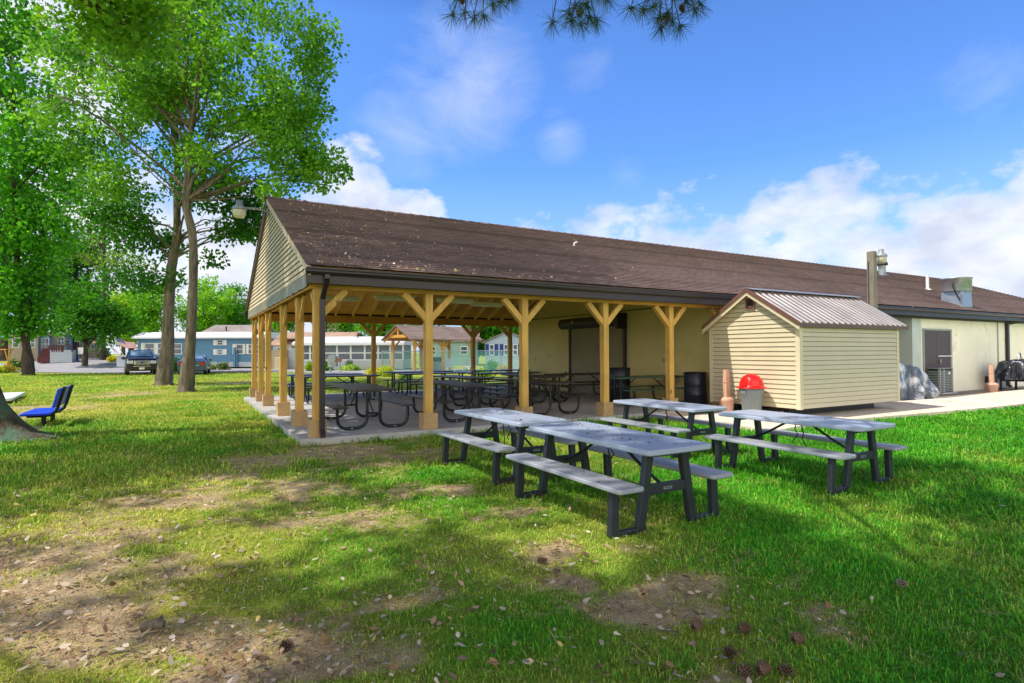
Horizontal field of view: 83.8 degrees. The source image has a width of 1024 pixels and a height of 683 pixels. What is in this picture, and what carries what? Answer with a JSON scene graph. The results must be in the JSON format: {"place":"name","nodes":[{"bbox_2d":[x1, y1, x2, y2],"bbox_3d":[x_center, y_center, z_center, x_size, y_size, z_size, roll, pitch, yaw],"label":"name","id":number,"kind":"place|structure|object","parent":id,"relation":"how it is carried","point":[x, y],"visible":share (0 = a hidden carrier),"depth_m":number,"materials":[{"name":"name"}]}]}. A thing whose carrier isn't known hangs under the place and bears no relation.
{"place":"outdoors","nodes":[
{"label":"outdoors","id":0,"kind":"place"},
{"bbox_2d":[37,345,78,362],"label":"raised deck","id":1,"kind":"structure","parent":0,"point":[51,355],"depth_m":58.73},
{"bbox_2d":[34,358,116,365],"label":"side road","id":2,"kind":"structure","parent":0,"point":[94,361],"depth_m":58.37,"materials":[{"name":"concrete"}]},
{"bbox_2d":[114,338,137,355],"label":"flag","id":3,"kind":"object","parent":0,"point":[122,343],"visible":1,"depth_m":50.00,"materials":[{"name":"fabric"}]},
{"bbox_2d":[0,364,517,373],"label":"road","id":4,"kind":"structure","parent":0,"point":[75,368],"depth_m":50.72,"materials":[{"name":"asphalt"}]},
{"bbox_2d":[116,355,124,366],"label":"storage bin","id":5,"kind":"object","parent":4,"relation":"on","point":[120,362],"visible":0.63,"depth_m":51.98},
{"bbox_2d":[271,334,294,369],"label":"mobile home","id":6,"kind":"object","parent":4,"relation":"on","point":[275,351],"visible":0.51,"depth_m":52.47,"materials":[{"name":"white"}]},
{"bbox_2d":[276,332,412,368],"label":"mobile home","id":7,"kind":"object","parent":4,"relation":"on","point":[355,347],"visible":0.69,"depth_m":50.03,"materials":[{"name":"white"}]},
{"bbox_2d":[325,346,335,358],"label":"window","id":8,"kind":"structure","parent":7,"relation":"in","point":[328,349],"depth_m":50.04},
{"bbox_2d":[338,346,349,358],"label":"window","id":9,"kind":"structure","parent":7,"relation":"in","point":[340,348],"depth_m":50.04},
{"bbox_2d":[352,346,363,358],"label":"window","id":10,"kind":"structure","parent":7,"relation":"in","point":[354,348],"depth_m":50.04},
{"bbox_2d":[366,346,376,358],"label":"window","id":11,"kind":"structure","parent":7,"relation":"in","point":[368,348],"depth_m":50.04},
{"bbox_2d":[379,346,388,358],"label":"window","id":12,"kind":"structure","parent":7,"relation":"in","point":[385,348],"depth_m":50.04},
{"bbox_2d":[395,345,401,358],"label":"window","id":13,"kind":"structure","parent":7,"relation":"in","point":[399,347],"depth_m":50.04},
{"bbox_2d":[381,325,482,370],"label":"gazebo","id":14,"kind":"object","parent":4,"relation":"on","point":[441,334],"visible":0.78,"depth_m":43.99,"materials":[{"name":"brown wood"}]},
{"bbox_2d":[244,387,715,445],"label":"concrete slab","id":15,"kind":"structure","parent":0,"point":[392,413],"depth_m":13.10,"materials":[{"name":"concrete"}]},
{"bbox_2d":[287,373,362,398],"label":"steel picnic table","id":16,"kind":"object","parent":15,"relation":"on","point":[292,383],"visible":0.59,"depth_m":18.12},
{"bbox_2d":[293,374,381,402],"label":"steel picnic table","id":17,"kind":"object","parent":15,"relation":"on","point":[368,376],"visible":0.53,"depth_m":16.69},
{"bbox_2d":[325,383,415,429],"bbox_3d":[-3.002,1.258,11.367,1.530,0.728,2.400,0,-1,-29],"label":"steel picnic table","id":18,"kind":"object","parent":15,"relation":"on","point":[366,388],"visible":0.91,"depth_m":10.71,"materials":[{"name":"metal"}]},
{"bbox_2d":[381,370,453,393],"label":"steel picnic table","id":19,"kind":"object","parent":15,"relation":"on","point":[392,379],"visible":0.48,"depth_m":19.94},
{"bbox_2d":[394,372,476,394],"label":"steel picnic table","id":20,"kind":"object","parent":15,"relation":"on","point":[416,383],"visible":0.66,"depth_m":18.51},
{"bbox_2d":[406,380,510,421],"bbox_3d":[-1.219,1.270,12.480,1.530,0.728,2.400,0,-1,-29],"label":"steel picnic table","id":21,"kind":"object","parent":15,"relation":"on","point":[459,384],"visible":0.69,"depth_m":11.97,"materials":[{"name":"metal"}]},
{"bbox_2d":[419,375,503,405],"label":"steel picnic table","id":22,"kind":"object","parent":15,"relation":"on","point":[463,377],"visible":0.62,"depth_m":15.21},
{"bbox_2d":[466,369,534,390],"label":"steel picnic table","id":23,"kind":"object","parent":15,"relation":"on","point":[478,371],"visible":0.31,"depth_m":21.15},
{"bbox_2d":[465,371,540,394],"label":"steel picnic table","id":24,"kind":"object","parent":15,"relation":"on","point":[495,373],"visible":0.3,"depth_m":18.51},
{"bbox_2d":[491,374,575,403],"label":"steel picnic table","id":25,"kind":"object","parent":15,"relation":"on","point":[512,387],"visible":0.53,"depth_m":15.97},
{"bbox_2d":[483,378,586,414],"bbox_3d":[0.491,1.282,13.517,1.530,0.728,2.400,0,-1,-30],"label":"steel picnic table","id":26,"kind":"object","parent":15,"relation":"on","point":[550,392],"visible":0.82,"depth_m":13.02,"materials":[{"name":"metal"}]},
{"bbox_2d":[544,372,609,398],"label":"steel picnic table","id":27,"kind":"object","parent":15,"relation":"on","point":[573,374],"visible":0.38,"depth_m":17.38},
{"bbox_2d":[609,367,630,401],"bbox_3d":[3.059,1.221,16.182,0.620,0.960,0.617,0,-1,0],"label":"barrel","id":28,"kind":"object","parent":15,"relation":"on","point":[619,371],"visible":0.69,"depth_m":15.94,"materials":[{"name":"black paint"}]},
{"bbox_2d":[594,375,683,404],"bbox_3d":[3.584,1.304,15.461,2.400,0.728,1.530,0,-1,-29],"label":"steel picnic table","id":29,"kind":"object","parent":15,"relation":"on","point":[620,378],"visible":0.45,"depth_m":15.12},
{"bbox_2d":[683,372,706,404],"bbox_3d":[4.789,1.235,14.908,0.600,0.870,0.597,0,-1,0],"label":"barrel","id":30,"kind":"object","parent":15,"relation":"on","point":[695,387],"visible":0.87,"depth_m":14.67,"materials":[{"name":"black paint"}]},
{"bbox_2d":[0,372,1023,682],"bbox_3d":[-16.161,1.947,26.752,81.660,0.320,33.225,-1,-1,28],"label":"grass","id":31,"kind":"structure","parent":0,"point":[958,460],"depth_m":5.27,"materials":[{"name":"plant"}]},
{"bbox_2d":[0,353,1023,682],"bbox_3d":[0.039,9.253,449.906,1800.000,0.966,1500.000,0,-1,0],"label":"ground","id":32,"kind":"structure","parent":0,"point":[630,619],"depth_m":3.79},
{"bbox_2d":[1,363,20,372],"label":"flowering shrub","id":33,"kind":"object","parent":32,"relation":"on","point":[11,369],"visible":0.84,"depth_m":46.91,"materials":[{"name":"yellow plant"}]},
{"bbox_2d":[3,392,24,401],"bbox_3d":[-16.898,1.848,18.574,1.300,0.160,3.600,1,-1,-36],"label":"white board","id":34,"kind":"object","parent":32,"relation":"on","point":[10,396],"visible":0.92,"depth_m":18.69,"materials":[{"name":"paint"}]},
{"bbox_2d":[0,165,35,360],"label":"broadleaf tree","id":35,"kind":"object","parent":32,"relation":"on","point":[2,354],"visible":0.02,"depth_m":61.67,"materials":[{"name":"green plant"}]},
{"bbox_2d":[8,333,39,361],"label":"cottage","id":36,"kind":"structure","parent":32,"relation":"on","point":[16,352],"depth_m":60.53,"materials":[{"name":"beige"}]},
{"bbox_2d":[39,332,52,354],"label":"cottage","id":37,"kind":"structure","parent":32,"relation":"on","point":[45,342],"depth_m":62.32,"materials":[{"name":"blue paint"}]},
{"bbox_2d":[19,384,73,426],"bbox_3d":[-10.063,1.423,12.411,0.732,0.928,1.500,0,-1,-29],"label":"blue bench","id":38,"kind":"object","parent":32,"relation":"on","point":[63,395],"visible":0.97,"depth_m":12.12,"materials":[{"name":"plastic"}]},
{"bbox_2d":[0,0,100,374],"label":"broadleaf tree","id":39,"kind":"object","parent":32,"relation":"on","point":[18,288],"visible":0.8,"depth_m":40.74,"materials":[{"name":"green plant"}]},
{"bbox_2d":[49,331,66,349],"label":"cottage","id":40,"kind":"structure","parent":32,"relation":"on","point":[55,340],"depth_m":65.45,"materials":[{"name":"beige"}]},
{"bbox_2d":[26,231,111,357],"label":"broadleaf tree","id":41,"kind":"object","parent":32,"relation":"on","point":[78,267],"visible":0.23,"depth_m":69.31,"materials":[{"name":"green plant"}]},
{"bbox_2d":[88,341,98,357],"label":"cottage","id":42,"kind":"structure","parent":32,"relation":"on","point":[92,354],"depth_m":74.41,"materials":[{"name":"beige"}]},
{"bbox_2d":[37,176,152,359],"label":"broadleaf tree","id":43,"kind":"object","parent":32,"relation":"on","point":[103,260],"visible":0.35,"depth_m":61.78,"materials":[{"name":"green plant"}]},
{"bbox_2d":[46,276,148,365],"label":"broadleaf tree","id":44,"kind":"object","parent":32,"relation":"on","point":[92,317],"visible":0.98,"depth_m":55.09,"materials":[{"name":"green plant"}]},
{"bbox_2d":[94,339,110,357],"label":"conifer shrub","id":45,"kind":"object","parent":32,"relation":"on","point":[107,353],"visible":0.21,"depth_m":65.74,"materials":[{"name":"green plant"}]},
{"bbox_2d":[0,0,210,442],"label":"maple tree","id":46,"kind":"object","parent":32,"relation":"on","point":[111,27],"visible":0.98,"depth_m":12.22,"materials":[{"name":"green plant"}]},
{"bbox_2d":[111,649,145,654],"bbox_3d":[-1.923,1.564,2.871,0.182,0.018,0.029,0,-1,2],"label":"twig","id":47,"kind":"object","parent":32,"relation":"on","point":[118,652],"visible":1,"depth_m":2.87,"materials":[{"name":"wood"}]},
{"bbox_2d":[106,288,159,350],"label":"broadleaf tree","id":48,"kind":"object","parent":32,"relation":"on","point":[113,297],"visible":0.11,"depth_m":83.14,"materials":[{"name":"green plant"}]},
{"bbox_2d":[121,348,158,374],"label":"suv","id":49,"kind":"object","parent":32,"relation":"on","point":[140,360],"visible":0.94,"depth_m":40.28,"materials":[{"name":"blue paint"}]},
{"bbox_2d":[118,281,185,343],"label":"broadleaf tree","id":50,"kind":"object","parent":32,"relation":"on","point":[144,304],"visible":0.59,"depth_m":80.69,"materials":[{"name":"green plant"}]},
{"bbox_2d":[140,615,165,631],"bbox_3d":[-1.964,1.548,3.124,0.120,0.063,0.081,0,-1,-17],"label":"bark piece","id":51,"kind":"object","parent":32,"relation":"on","point":[159,622],"visible":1,"depth_m":3.10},
{"bbox_2d":[39,0,270,385],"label":"maple tree","id":52,"kind":"object","parent":32,"relation":"on","point":[243,230],"visible":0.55,"depth_m":27.19,"materials":[{"name":"green plant"}]},
{"bbox_2d":[0,0,354,391],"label":"maple tree","id":53,"kind":"object","parent":32,"relation":"on","point":[277,136],"visible":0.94,"depth_m":22.44,"materials":[{"name":"green plant"}]},
{"bbox_2d":[177,354,211,374],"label":"sedan","id":54,"kind":"object","parent":32,"relation":"on","point":[203,363],"visible":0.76,"depth_m":40.03,"materials":[{"name":"blue metal"}]},
{"bbox_2d":[131,325,279,366],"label":"mobile home","id":55,"kind":"object","parent":32,"relation":"on","point":[231,345],"visible":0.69,"depth_m":56.01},
{"bbox_2d":[141,343,157,354],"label":"window","id":56,"kind":"structure","parent":55,"relation":"in","point":[153,346],"depth_m":55.96,"materials":[{"name":"white paint"}]},
{"bbox_2d":[174,343,181,353],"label":"window","id":57,"kind":"structure","parent":55,"relation":"in","point":[177,346],"depth_m":55.97,"materials":[{"name":"glass"}]},
{"bbox_2d":[213,349,226,354],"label":"window","id":58,"kind":"structure","parent":55,"relation":"in","point":[215,351],"depth_m":55.95,"materials":[{"name":"white paint"}]},
{"bbox_2d":[232,344,248,353],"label":"window","id":59,"kind":"structure","parent":55,"relation":"in","point":[239,347],"depth_m":55.95,"materials":[{"name":"white paint"}]},
{"bbox_2d":[174,273,238,331],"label":"broadleaf tree","id":60,"kind":"object","parent":32,"relation":"on","point":[210,308],"visible":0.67,"depth_m":84.91,"materials":[{"name":"green plant"}]},
{"bbox_2d":[215,362,231,369],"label":"shrub","id":61,"kind":"object","parent":32,"relation":"on","point":[223,366],"visible":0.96,"depth_m":50.80,"materials":[{"name":"green plant"}]},
{"bbox_2d":[215,281,251,324],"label":"broadleaf tree","id":62,"kind":"object","parent":32,"relation":"on","point":[239,318],"visible":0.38,"depth_m":91.40,"materials":[{"name":"green plant"}]},
{"bbox_2d":[257,321,304,332],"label":"broadleaf tree","id":63,"kind":"object","parent":32,"relation":"on","point":[275,326],"visible":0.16,"depth_m":86.49,"materials":[{"name":"green plant"}]},
{"bbox_2d":[279,638,294,652],"bbox_3d":[-1.146,1.547,2.902,0.076,0.067,0.067,-1,-1,17],"label":"pine cone","id":64,"kind":"object","parent":32,"relation":"on","point":[286,645],"visible":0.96,"depth_m":2.90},
{"bbox_2d":[310,322,339,331],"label":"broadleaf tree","id":65,"kind":"object","parent":32,"relation":"on","point":[330,326],"visible":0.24,"depth_m":84.06,"materials":[{"name":"green plant"}]},
{"bbox_2d":[327,354,341,372],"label":"mailbox","id":66,"kind":"object","parent":32,"relation":"on","point":[333,360],"visible":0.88,"depth_m":42.77,"materials":[{"name":"metal"}]},
{"bbox_2d":[325,323,357,331],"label":"broadleaf tree","id":67,"kind":"object","parent":32,"relation":"on","point":[345,327],"visible":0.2,"depth_m":90.80,"materials":[{"name":"green plant"}]},
{"bbox_2d":[338,364,360,370],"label":"hosta","id":68,"kind":"object","parent":32,"relation":"on","point":[351,367],"visible":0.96,"depth_m":47.20,"materials":[{"name":"green plant"}]},
{"bbox_2d":[353,323,401,336],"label":"broadleaf tree","id":69,"kind":"object","parent":32,"relation":"on","point":[386,329],"visible":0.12,"depth_m":89.14,"materials":[{"name":"green plant"}]},
{"bbox_2d":[378,365,391,376],"bbox_3d":[-7.946,1.880,35.912,1.321,0.876,1.034,0,-1,-26],"label":"flowering shrub","id":70,"kind":"object","parent":32,"relation":"on","point":[385,369],"visible":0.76,"depth_m":35.80,"materials":[{"name":"yellow plant"}]},
{"bbox_2d":[416,333,480,365],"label":"house","id":71,"kind":"structure","parent":32,"relation":"on","point":[462,358],"depth_m":63.98,"materials":[{"name":"teal"}]},
{"bbox_2d":[382,350,516,371],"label":"chain link fence","id":72,"kind":"object","parent":32,"relation":"on","point":[450,358],"visible":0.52,"depth_m":41.74,"materials":[{"name":"teal"}]},
{"bbox_2d":[483,359,499,369],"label":"shrub","id":73,"kind":"object","parent":32,"relation":"on","point":[492,365],"visible":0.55,"depth_m":44.78,"materials":[{"name":"green plant"}]},
{"bbox_2d":[466,326,518,356],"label":"broadleaf tree","id":74,"kind":"object","parent":32,"relation":"on","point":[487,332],"visible":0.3,"depth_m":67.81,"materials":[{"name":"green plant"}]},
{"bbox_2d":[481,331,518,368],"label":"house","id":75,"kind":"structure","parent":32,"relation":"on","point":[499,342],"depth_m":51.98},
{"bbox_2d":[485,344,497,354],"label":"window","id":76,"kind":"structure","parent":75,"relation":"in","point":[487,346],"depth_m":51.94,"materials":[{"name":"white paint"}]},
{"bbox_2d":[0,411,1006,682],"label":"fallen leaves","id":77,"kind":"object","parent":32,"relation":"on","point":[256,655],"visible":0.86,"depth_m":3.30,"materials":[{"name":"brown plant"}]},
{"bbox_2d":[436,407,577,484],"bbox_3d":[-0.075,1.309,7.463,1.249,0.712,1.784,0,-1,-31],"label":"folding picnic table","id":78,"kind":"object","parent":32,"relation":"on","point":[512,418],"visible":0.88,"depth_m":7.17,"materials":[{"name":"grey plastic"}]},
{"bbox_2d":[0,433,1023,682],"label":"pine straw","id":79,"kind":"object","parent":32,"relation":"on","point":[540,579],"visible":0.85,"depth_m":3.45,"materials":[{"name":"brown plant"}]},
{"bbox_2d":[437,0,712,45],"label":"pine tree","id":80,"kind":"object","parent":32,"relation":"on","point":[580,13],"visible":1,"depth_m":6.30,"materials":[{"name":"green plant"}]},
{"bbox_2d":[506,421,732,538],"bbox_3d":[0.969,1.278,5.641,1.350,0.739,1.922,0,-1,-30],"label":"folding picnic table","id":81,"kind":"object","parent":32,"relation":"on","point":[642,452],"visible":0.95,"depth_m":5.21,"materials":[{"name":"grey plastic"}]},
{"bbox_2d":[465,401,787,482],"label":"fallen leaves","id":82,"kind":"object","parent":81,"relation":"on","point":[588,433],"visible":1,"depth_m":5.79,"materials":[{"name":"brown plant"}]},
{"bbox_2d":[245,196,1023,437],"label":"community building","id":83,"kind":"structure","parent":32,"relation":"on","point":[654,309],"depth_m":15.33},
{"bbox_2d":[231,200,267,217],"bbox_3d":[-6.353,-3.183,13.838,0.813,0.420,0.340,0,-1,-30],"label":"area lamp","id":84,"kind":"object","parent":83,"relation":"attached to","point":[239,209],"visible":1,"depth_m":13.65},
{"bbox_2d":[325,295,358,301],"bbox_3d":[-3.443,-1.375,11.260,0.800,1.136,0.155,0,-1,-30],"label":"strip light","id":85,"kind":"object","parent":83,"relation":"hanging from","point":[346,298],"visible":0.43,"depth_m":11.28,"materials":[{"name":"white paint"}]},
{"bbox_2d":[374,295,414,300],"bbox_3d":[-2.326,-1.268,11.322,0.800,0.915,0.155,0,-1,-30],"label":"strip light","id":86,"kind":"object","parent":83,"relation":"hanging from","point":[388,297],"visible":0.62,"depth_m":11.21,"materials":[{"name":"white paint"}]},
{"bbox_2d":[436,296,473,303],"bbox_3d":[-1.198,-1.261,11.968,0.800,0.915,0.155,0,-1,-30],"label":"strip light","id":87,"kind":"object","parent":83,"relation":"hanging from","point":[460,301],"visible":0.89,"depth_m":11.95,"materials":[{"name":"white paint"}]},
{"bbox_2d":[281,201,632,281],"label":"fallen leaves","id":88,"kind":"object","parent":83,"relation":"on","point":[380,264],"visible":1,"depth_m":11.24,"materials":[{"name":"brown plant"}]},
{"bbox_2d":[469,297,502,306],"bbox_3d":[-0.580,-1.357,12.900,0.800,1.136,0.155,0,-1,-30],"label":"strip light","id":89,"kind":"object","parent":83,"relation":"hanging from","point":[485,304],"visible":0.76,"depth_m":12.84,"materials":[{"name":"white paint"}]},
{"bbox_2d":[924,330,940,374],"bbox_3d":[14.684,0.691,19.965,1.034,2.140,0.089,0,-1,-25],"label":"door","id":90,"kind":"structure","parent":83,"relation":"in","point":[929,336],"depth_m":19.93,"materials":[{"name":"metal"}]},
{"bbox_2d":[936,331,952,367],"bbox_3d":[15.453,0.695,20.369,1.020,2.140,0.078,0,-1,-30],"label":"door","id":91,"kind":"structure","parent":83,"relation":"in","point":[942,337],"depth_m":20.39,"materials":[{"name":"grey paint"}]},
{"bbox_2d":[940,277,972,306],"bbox_3d":[16.876,-1.808,21.664,0.995,1.170,0.995,0,-1,-2],"label":"exhaust fan","id":92,"kind":"object","parent":83,"relation":"on","point":[956,290],"visible":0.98,"depth_m":21.34,"materials":[{"name":"metal"}]},
{"bbox_2d":[600,398,732,459],"bbox_3d":[2.421,1.325,8.939,1.269,0.712,1.812,0,-1,-29],"label":"folding picnic table","id":93,"kind":"object","parent":32,"relation":"on","point":[692,409],"visible":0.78,"depth_m":8.56,"materials":[{"name":"grey plastic"}]},
{"bbox_2d":[690,618,702,631],"bbox_3d":[1.004,1.541,3.100,0.076,0.067,0.067,1,-1,-40],"label":"pine cone","id":94,"kind":"object","parent":32,"relation":"on","point":[695,626],"visible":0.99,"depth_m":3.08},
{"bbox_2d":[723,644,738,658],"bbox_3d":[1.082,1.536,2.822,0.076,0.067,0.067,-1,-1,31],"label":"pine cone","id":95,"kind":"object","parent":32,"relation":"on","point":[728,650],"visible":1,"depth_m":2.82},
{"bbox_2d":[737,621,752,634],"bbox_3d":[1.251,1.540,3.068,0.076,0.067,0.067,0,-1,0],"label":"pine cone","id":96,"kind":"object","parent":32,"relation":"on","point":[742,627],"visible":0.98,"depth_m":3.05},
{"bbox_2d":[737,662,754,677],"bbox_3d":[1.089,1.533,2.662,0.076,0.067,0.067,0,-1,6],"label":"pine cone","id":97,"kind":"object","parent":32,"relation":"on","point":[741,669],"visible":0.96,"depth_m":2.65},
{"bbox_2d":[755,660,771,676],"bbox_3d":[1.180,1.533,2.676,0.076,0.067,0.067,0,-1,-29],"label":"pine cone","id":98,"kind":"object","parent":32,"relation":"on","point":[763,667],"visible":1,"depth_m":2.66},
{"bbox_2d":[778,661,794,676],"bbox_3d":[1.281,1.532,2.664,0.076,0.067,0.067,-1,-1,23],"label":"pine cone","id":99,"kind":"object","parent":32,"relation":"on","point":[783,669],"visible":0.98,"depth_m":2.65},
{"bbox_2d":[790,631,805,644],"bbox_3d":[1.482,1.537,2.957,0.076,0.067,0.067,0,-1,-23],"label":"pine cone","id":100,"kind":"object","parent":32,"relation":"on","point":[795,637],"visible":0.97,"depth_m":2.94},
{"bbox_2d":[705,409,906,494],"bbox_3d":[3.517,1.285,6.986,1.310,0.712,1.867,0,-1,-30],"label":"folding picnic table","id":101,"kind":"object","parent":32,"relation":"on","point":[851,428],"visible":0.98,"depth_m":6.62,"materials":[{"name":"grey plastic"}]},
{"bbox_2d":[662,390,1023,431],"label":"footpath","id":102,"kind":"structure","parent":32,"relation":"on","point":[939,406],"depth_m":14.13,"materials":[{"name":"concrete"}]},
{"bbox_2d":[718,370,733,411],"bbox_3d":[5.051,1.168,13.445,0.352,1.009,0.352,0,-1,-30],"label":"smoking urn","id":103,"kind":"object","parent":102,"relation":"on","point":[726,400],"visible":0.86,"depth_m":13.38,"materials":[{"name":"plastic"}]},
{"bbox_2d":[736,374,766,409],"bbox_3d":[5.374,1.190,12.800,0.642,0.940,0.642,0,-1,-30],"label":"trash can","id":104,"kind":"object","parent":102,"relation":"on","point":[751,387],"visible":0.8,"depth_m":12.61,"materials":[{"name":"grey plastic"}]},
{"bbox_2d":[702,287,908,413],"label":"garden shed","id":105,"kind":"structure","parent":102,"relation":"on","point":[797,352],"depth_m":13.21,"materials":[{"name":"wood"}]},
{"bbox_2d":[866,249,887,308],"bbox_3d":[10.987,-0.401,17.095,0.739,4.770,0.340,0,-1,-30],"label":"light pole","id":106,"kind":"object","parent":32,"relation":"on","point":[874,258],"visible":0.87,"depth_m":16.96,"materials":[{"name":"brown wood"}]},
{"bbox_2d":[895,578,908,588],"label":"pine cone","id":107,"kind":"object","parent":32,"relation":"on","point":[901,583],"visible":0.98,"depth_m":3.63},
{"bbox_2d":[938,386,1023,397],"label":"gravel","id":108,"kind":"structure","parent":32,"relation":"on","point":[969,392],"depth_m":20.21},
{"bbox_2d":[899,363,939,400],"bbox_3d":[11.716,1.156,17.777,2.787,1.258,1.873,0,-1,-24],"label":"covered heap","id":109,"kind":"object","parent":108,"relation":"on","point":[916,383],"visible":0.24,"depth_m":17.12,"materials":[{"name":"silver fabric"}]},
{"bbox_2d":[928,367,957,393],"bbox_3d":[14.872,1.372,20.070,1.200,0.900,0.900,0,-1,-32],"label":"air conditioner","id":110,"kind":"object","parent":108,"relation":"on","point":[941,379],"visible":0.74,"depth_m":19.69,"materials":[{"name":"grey metal"}]},
{"bbox_2d":[984,365,998,392],"bbox_3d":[17.062,1.327,20.300,0.400,0.980,0.400,1,-1,-36],"label":"smoking urn","id":111,"kind":"object","parent":108,"relation":"on","point":[991,385],"visible":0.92,"depth_m":20.23,"materials":[{"name":"plastic"}]},
{"bbox_2d":[994,353,1023,389],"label":"covered grill","id":112,"kind":"object","parent":108,"relation":"on","point":[1009,370],"visible":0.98,"depth_m":20.86,"materials":[{"name":"black paint"}]},
{"bbox_2d":[0,0,1023,353],"label":"sky","id":113,"kind":"structure","parent":0,"point":[829,132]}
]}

